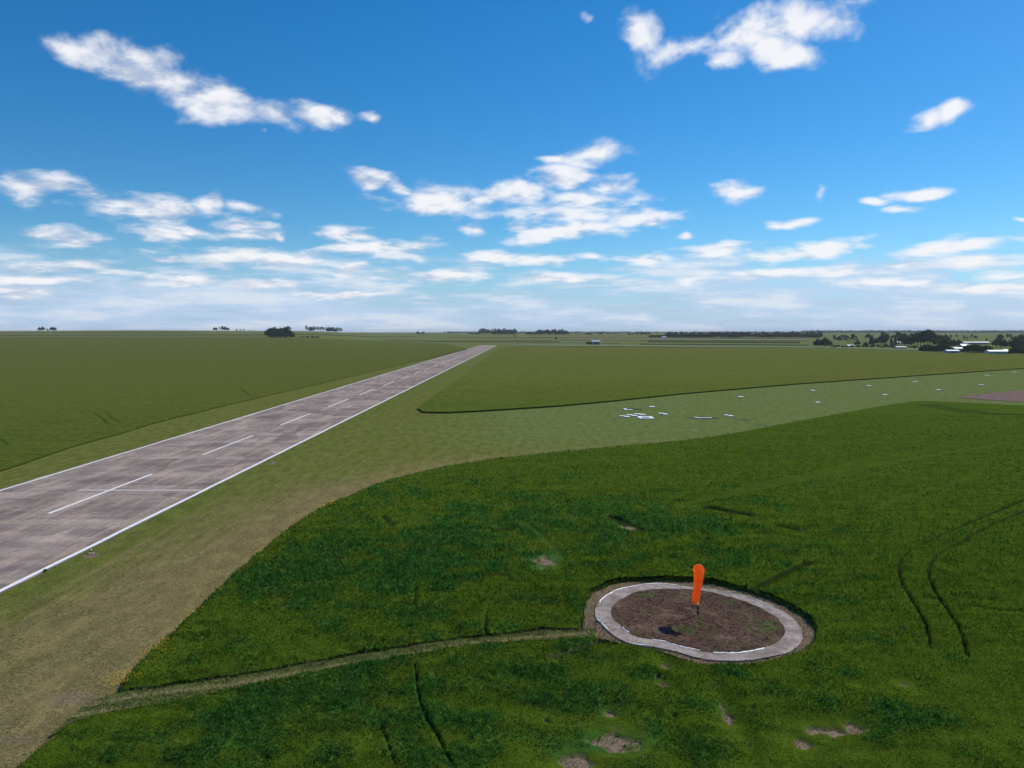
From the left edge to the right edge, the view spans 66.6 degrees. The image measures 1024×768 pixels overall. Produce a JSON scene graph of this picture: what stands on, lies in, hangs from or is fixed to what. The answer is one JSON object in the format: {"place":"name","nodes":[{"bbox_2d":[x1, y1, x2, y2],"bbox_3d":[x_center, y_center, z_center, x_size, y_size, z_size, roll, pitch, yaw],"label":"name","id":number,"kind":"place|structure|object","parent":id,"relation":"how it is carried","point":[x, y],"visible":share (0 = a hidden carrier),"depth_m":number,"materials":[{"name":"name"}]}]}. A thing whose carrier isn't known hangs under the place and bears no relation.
{"place":"outdoors","nodes":[
{"label":"outdoors","id":0,"kind":"place"},
{"bbox_2d":[0,332,48,332],"bbox_3d":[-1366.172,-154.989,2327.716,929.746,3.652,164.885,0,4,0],"label":"field","id":1,"kind":"structure","parent":0,"point":[24,332],"depth_m":2267.02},
{"bbox_2d":[50,332,199,332],"bbox_3d":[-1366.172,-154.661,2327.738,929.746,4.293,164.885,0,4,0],"label":"field edge","id":2,"kind":"object","parent":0,"point":[91,332],"visible":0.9,"depth_m":2248.55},
{"bbox_2d":[136,336,263,336],"bbox_3d":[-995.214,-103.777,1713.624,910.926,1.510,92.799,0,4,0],"label":"field","id":3,"kind":"structure","parent":0,"point":[199,336],"depth_m":1739.41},
{"bbox_2d":[0,334,412,336],"bbox_3d":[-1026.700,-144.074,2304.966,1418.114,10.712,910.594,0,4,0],"label":"field","id":4,"kind":"structure","parent":0,"point":[186,334],"depth_m":1954.68,"materials":[{"name":"green plant"}]},
{"bbox_2d":[0,338,466,470],"bbox_3d":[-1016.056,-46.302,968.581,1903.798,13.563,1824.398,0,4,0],"label":"crop field","id":5,"kind":"structure","parent":0,"point":[129,384],"depth_m":447.33,"materials":[{"name":"green plant"}]},
{"bbox_2d":[0,388,248,443],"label":"pressed tracks","id":6,"kind":"object","parent":5,"relation":"on","point":[101,417],"visible":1,"depth_m":221.41},
{"bbox_2d":[50,626,596,735],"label":"path","id":7,"kind":"structure","parent":0,"point":[241,679],"depth_m":56.05,"materials":[{"name":"green plant"}]},
{"bbox_2d":[295,334,415,336],"bbox_3d":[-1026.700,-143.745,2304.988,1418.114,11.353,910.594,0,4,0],"label":"field edge","id":8,"kind":"object","parent":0,"point":[343,335],"visible":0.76,"depth_m":2047.78,"materials":[{"name":"green plant"}]},
{"bbox_2d":[384,338,551,339],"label":"field","id":9,"kind":"structure","parent":0,"point":[468,339],"depth_m":2041.99,"materials":[{"name":"green plant"}]},
{"bbox_2d":[458,341,497,341],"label":"field edge","id":10,"kind":"object","parent":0,"point":[477,341],"visible":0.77,"depth_m":1808.57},
{"bbox_2d":[424,340,559,341],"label":"field","id":11,"kind":"structure","parent":0,"point":[503,340],"depth_m":1908.42,"materials":[{"name":"green plant"}]},
{"bbox_2d":[0,330,1023,767],"bbox_3d":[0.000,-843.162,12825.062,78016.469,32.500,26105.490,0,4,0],"label":"ground","id":12,"kind":"structure","parent":0,"point":[400,436],"depth_m":149.88,"materials":[{"name":"green plant"}]},
{"bbox_2d":[0,481,370,767],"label":"turf","id":13,"kind":"structure","parent":12,"relation":"on","point":[103,623],"depth_m":67.47,"materials":[{"name":"green plant"}]},
{"bbox_2d":[0,346,493,593],"bbox_3d":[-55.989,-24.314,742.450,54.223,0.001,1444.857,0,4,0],"label":"runway","id":14,"kind":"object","parent":12,"relation":"on","point":[35,535],"visible":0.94,"depth_m":136.96,"materials":[{"name":"concrete"}]},
{"bbox_2d":[77,490,199,490],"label":"runway cross line","id":15,"kind":"object","parent":14,"relation":"on","point":[139,490],"visible":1,"depth_m":123.03,"materials":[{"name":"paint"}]},
{"bbox_2d":[0,346,494,591],"bbox_3d":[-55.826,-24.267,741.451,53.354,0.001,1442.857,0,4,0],"label":"runway edge lines","id":16,"kind":"object","parent":14,"relation":"on","point":[50,565],"visible":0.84,"depth_m":124.59,"materials":[{"name":"white paint"}]},
{"bbox_2d":[49,345,488,512],"bbox_3d":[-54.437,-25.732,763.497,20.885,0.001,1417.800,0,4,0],"label":"runway centre line","id":17,"kind":"object","parent":14,"relation":"on","point":[202,454],"visible":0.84,"depth_m":133.11,"materials":[{"name":"white paint"}]},
{"bbox_2d":[17,432,818,765],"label":"crop fringe","id":18,"kind":"object","parent":12,"relation":"on","point":[419,640],"visible":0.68,"depth_m":62.02,"materials":[{"name":"green plant"}]},
{"bbox_2d":[82,434,816,719],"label":"crop field edge","id":19,"kind":"object","parent":12,"relation":"on","point":[709,582],"visible":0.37,"depth_m":71.63,"materials":[{"name":"green plant"}]},
{"bbox_2d":[591,340,599,344],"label":"hangar","id":20,"kind":"structure","parent":12,"relation":"on","point":[595,342],"depth_m":1568.11,"materials":[{"name":"metal"}]},
{"bbox_2d":[637,416,654,418],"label":"ground marker","id":21,"kind":"object","parent":12,"relation":"on","point":[644,417],"visible":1,"depth_m":226.82,"materials":[{"name":"concrete"}]},
{"bbox_2d":[626,408,764,425],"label":"worn patches","id":22,"kind":"object","parent":12,"relation":"on","point":[700,417],"visible":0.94,"depth_m":226.15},
{"bbox_2d":[692,563,704,614],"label":"windsock","id":23,"kind":"object","parent":12,"relation":"on","point":[698,570],"visible":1,"depth_m":66.50,"materials":[{"name":"fabric"}]},
{"bbox_2d":[595,583,802,661],"bbox_3d":[15.868,20.413,68.145,17.129,0.230,18.308,0,4,0],"label":"ground ring","id":24,"kind":"object","parent":12,"relation":"on","point":[791,639],"visible":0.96,"depth_m":64.53,"materials":[{"name":"concrete"}]},
{"bbox_2d":[581,581,817,664],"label":"soil margin","id":25,"kind":"object","parent":12,"relation":"on","point":[783,609],"visible":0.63,"depth_m":68.91,"materials":[{"name":"soil"}]},
{"bbox_2d":[581,580,817,664],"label":"soil weeds","id":26,"kind":"object","parent":25,"relation":"on","point":[730,642],"visible":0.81,"depth_m":67.89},
{"bbox_2d":[448,330,1023,332],"bbox_3d":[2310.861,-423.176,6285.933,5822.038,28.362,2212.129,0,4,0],"label":"woods","id":27,"kind":"object","parent":12,"relation":"on","point":[917,331],"visible":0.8,"depth_m":5457.02,"materials":[{"name":"green plant"}]},
{"bbox_2d":[812,338,819,346],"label":"broadleaf tree","id":28,"kind":"object","parent":12,"relation":"on","point":[816,342],"visible":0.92,"depth_m":1302.13,"materials":[{"name":"green plant"}]},
{"bbox_2d":[818,337,831,346],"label":"broadleaf tree","id":29,"kind":"object","parent":12,"relation":"on","point":[824,341],"visible":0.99,"depth_m":1287.06,"materials":[{"name":"green plant"}]},
{"bbox_2d":[851,334,858,344],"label":"open crowned tree","id":30,"kind":"object","parent":12,"relation":"on","point":[852,335],"visible":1,"depth_m":1551.81,"materials":[{"name":"green plant"}]},
{"bbox_2d":[875,336,886,344],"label":"broadleaf tree","id":31,"kind":"object","parent":12,"relation":"on","point":[880,340],"visible":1,"depth_m":1550.56,"materials":[{"name":"green plant"}]},
{"bbox_2d":[895,331,902,345],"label":"eucalyptus tree","id":32,"kind":"object","parent":12,"relation":"on","point":[898,337],"visible":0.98,"depth_m":1459.24,"materials":[{"name":"green plant"}]},
{"bbox_2d":[901,333,907,344],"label":"eucalyptus tree","id":33,"kind":"object","parent":12,"relation":"on","point":[905,337],"visible":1,"depth_m":1377.66,"materials":[{"name":"green plant"}]},
{"bbox_2d":[901,336,914,345],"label":"broadleaf tree","id":34,"kind":"object","parent":12,"relation":"on","point":[909,341],"visible":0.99,"depth_m":1373.46,"materials":[{"name":"green plant"}]},
{"bbox_2d":[913,332,922,346],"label":"eucalyptus tree","id":35,"kind":"object","parent":12,"relation":"on","point":[916,339],"visible":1,"depth_m":1303.12,"materials":[{"name":"green plant"}]},
{"bbox_2d":[916,332,925,346],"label":"eucalyptus tree","id":36,"kind":"object","parent":12,"relation":"on","point":[921,339],"visible":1,"depth_m":1301.29,"materials":[{"name":"green plant"}]},
{"bbox_2d":[918,345,926,351],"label":"broadleaf tree","id":37,"kind":"object","parent":12,"relation":"on","point":[922,348],"visible":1,"depth_m":970.85,"materials":[{"name":"green plant"}]},
{"bbox_2d":[921,330,927,343],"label":"eucalyptus tree","id":38,"kind":"object","parent":12,"relation":"on","point":[926,336],"visible":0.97,"depth_m":1300.88,"materials":[{"name":"green plant"}]},
{"bbox_2d":[923,329,931,344],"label":"eucalyptus tree","id":39,"kind":"object","parent":12,"relation":"on","point":[927,335],"visible":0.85,"depth_m":1300.79,"materials":[{"name":"green plant"}]},
{"bbox_2d":[929,332,936,345],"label":"eucalyptus tree","id":40,"kind":"object","parent":12,"relation":"on","point":[931,339],"visible":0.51,"depth_m":1236.87,"materials":[{"name":"green plant"}]},
{"bbox_2d":[931,346,939,351],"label":"broadleaf tree","id":41,"kind":"object","parent":12,"relation":"on","point":[935,348],"visible":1,"depth_m":971.24,"materials":[{"name":"green plant"}]},
{"bbox_2d":[932,334,939,344],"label":"eucalyptus tree","id":42,"kind":"object","parent":12,"relation":"on","point":[935,341],"visible":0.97,"depth_m":1177.21,"materials":[{"name":"green plant"}]},
{"bbox_2d":[938,338,951,346],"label":"broadleaf tree","id":43,"kind":"object","parent":12,"relation":"on","point":[943,341],"visible":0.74,"depth_m":1120.66,"materials":[{"name":"green plant"}]},
{"bbox_2d":[943,350,959,352],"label":"shed","id":44,"kind":"structure","parent":12,"relation":"on","point":[951,351],"depth_m":907.38,"materials":[{"name":"white metal"}]},
{"bbox_2d":[950,340,958,346],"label":"broadleaf tree","id":45,"kind":"object","parent":12,"relation":"on","point":[955,343],"visible":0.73,"depth_m":1301.06,"materials":[{"name":"green plant"}]},
{"bbox_2d":[951,347,965,351],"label":"shed","id":46,"kind":"structure","parent":12,"relation":"on","point":[957,348],"depth_m":979.95,"materials":[{"name":"white metal"}]},
{"bbox_2d":[962,344,970,352],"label":"broadleaf tree","id":47,"kind":"object","parent":12,"relation":"on","point":[966,348],"visible":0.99,"depth_m":936.08,"materials":[{"name":"green plant"}]},
{"bbox_2d":[962,342,989,343],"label":"long shed","id":48,"kind":"structure","parent":12,"relation":"on","point":[975,342],"depth_m":1593.56,"materials":[{"name":"metal"}]},
{"bbox_2d":[972,344,980,352],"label":"broadleaf tree","id":49,"kind":"object","parent":12,"relation":"on","point":[977,347],"visible":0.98,"depth_m":932.54,"materials":[{"name":"green plant"}]},
{"bbox_2d":[991,338,999,346],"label":"broadleaf tree","id":50,"kind":"object","parent":12,"relation":"on","point":[996,342],"visible":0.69,"depth_m":1301.84,"materials":[{"name":"green plant"}]},
{"bbox_2d":[984,350,1007,353],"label":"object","id":51,"kind":"structure","parent":12,"relation":"on","point":[996,351],"depth_m":890.60,"materials":[{"name":"white metal"}]},
{"bbox_2d":[997,336,1005,347],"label":"eucalyptus tree","id":52,"kind":"object","parent":12,"relation":"on","point":[1000,339],"visible":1,"depth_m":1236.72,"materials":[{"name":"green plant"}]},
{"bbox_2d":[999,340,1008,346],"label":"broadleaf tree","id":53,"kind":"object","parent":12,"relation":"on","point":[1006,344],"visible":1,"depth_m":1234.30,"materials":[{"name":"green plant"}]},
{"bbox_2d":[1009,338,1023,346],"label":"broadleaf tree","id":54,"kind":"object","parent":12,"relation":"on","point":[1013,343],"visible":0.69,"depth_m":1122.10,"materials":[{"name":"green plant"}]},
{"bbox_2d":[1010,346,1022,353],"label":"broadleaf tree","id":55,"kind":"object","parent":12,"relation":"on","point":[1016,349],"visible":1,"depth_m":858.15,"materials":[{"name":"green plant"}]},
{"bbox_2d":[1017,334,1023,345],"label":"eucalyptus tree","id":56,"kind":"object","parent":12,"relation":"on","point":[1020,339],"visible":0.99,"depth_m":1073.41,"materials":[{"name":"green plant"}]},
{"bbox_2d":[0,0,1023,331],"label":"sky","id":57,"kind":"structure","parent":0,"point":[192,165],"materials":[{"name":"blue"}]},
{"bbox_2d":[15,401,1023,767],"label":"crop field","id":58,"kind":"structure","parent":0,"point":[627,731],"depth_m":66.53,"materials":[{"name":"green plant"}]},
{"bbox_2d":[90,498,339,691],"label":"yellow flowers","id":59,"kind":"object","parent":58,"relation":"on","point":[162,638],"visible":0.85,"depth_m":58.85,"materials":[{"name":"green plant"}]},
{"bbox_2d":[523,337,569,337],"bbox_3d":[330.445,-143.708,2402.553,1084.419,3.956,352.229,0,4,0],"label":"field edge","id":60,"kind":"object","parent":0,"point":[546,337],"visible":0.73,"depth_m":2382.79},
{"bbox_2d":[448,336,791,337],"bbox_3d":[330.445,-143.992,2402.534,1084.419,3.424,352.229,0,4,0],"label":"field","id":61,"kind":"structure","parent":0,"point":[653,337],"depth_m":2365.30,"materials":[{"name":"green plant"}]},
{"bbox_2d":[560,338,807,339],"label":"field","id":62,"kind":"structure","parent":0,"point":[671,339],"depth_m":2041.99,"materials":[{"name":"green plant"}]},
{"bbox_2d":[591,589,803,662],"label":"soil","id":63,"kind":"structure","parent":0,"point":[625,619],"depth_m":67.16,"materials":[{"name":"brown soil"}]},
{"bbox_2d":[679,344,740,344],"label":"field edge","id":64,"kind":"object","parent":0,"point":[709,344],"visible":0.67,"depth_m":1528.71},
{"bbox_2d":[418,347,1023,413],"bbox_3d":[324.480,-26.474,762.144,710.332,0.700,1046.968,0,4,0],"label":"crop field","id":65,"kind":"structure","parent":0,"point":[509,377],"depth_m":499.05,"materials":[{"name":"green plant"}]},
{"bbox_2d":[648,341,797,342],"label":"field edge","id":66,"kind":"object","parent":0,"point":[757,342],"visible":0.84,"depth_m":1711.52,"materials":[{"name":"green plant"}]},
{"bbox_2d":[640,343,807,344],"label":"field","id":67,"kind":"structure","parent":0,"point":[738,343],"depth_m":1605.07,"materials":[{"name":"green plant"}]},
{"bbox_2d":[648,340,799,342],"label":"field","id":68,"kind":"structure","parent":0,"point":[719,341],"depth_m":1790.69,"materials":[{"name":"green plant"}]},
{"bbox_2d":[512,344,982,351],"bbox_3d":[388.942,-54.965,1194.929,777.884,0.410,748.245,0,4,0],"label":"grass lane","id":69,"kind":"object","parent":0,"point":[719,346],"depth_m":1328.05,"materials":[{"name":"green plant"}]},
{"bbox_2d":[959,390,1023,401],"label":"ploughed field","id":70,"kind":"structure","parent":0,"point":[1012,396],"depth_m":302.36,"materials":[{"name":"soil"}]}
]}

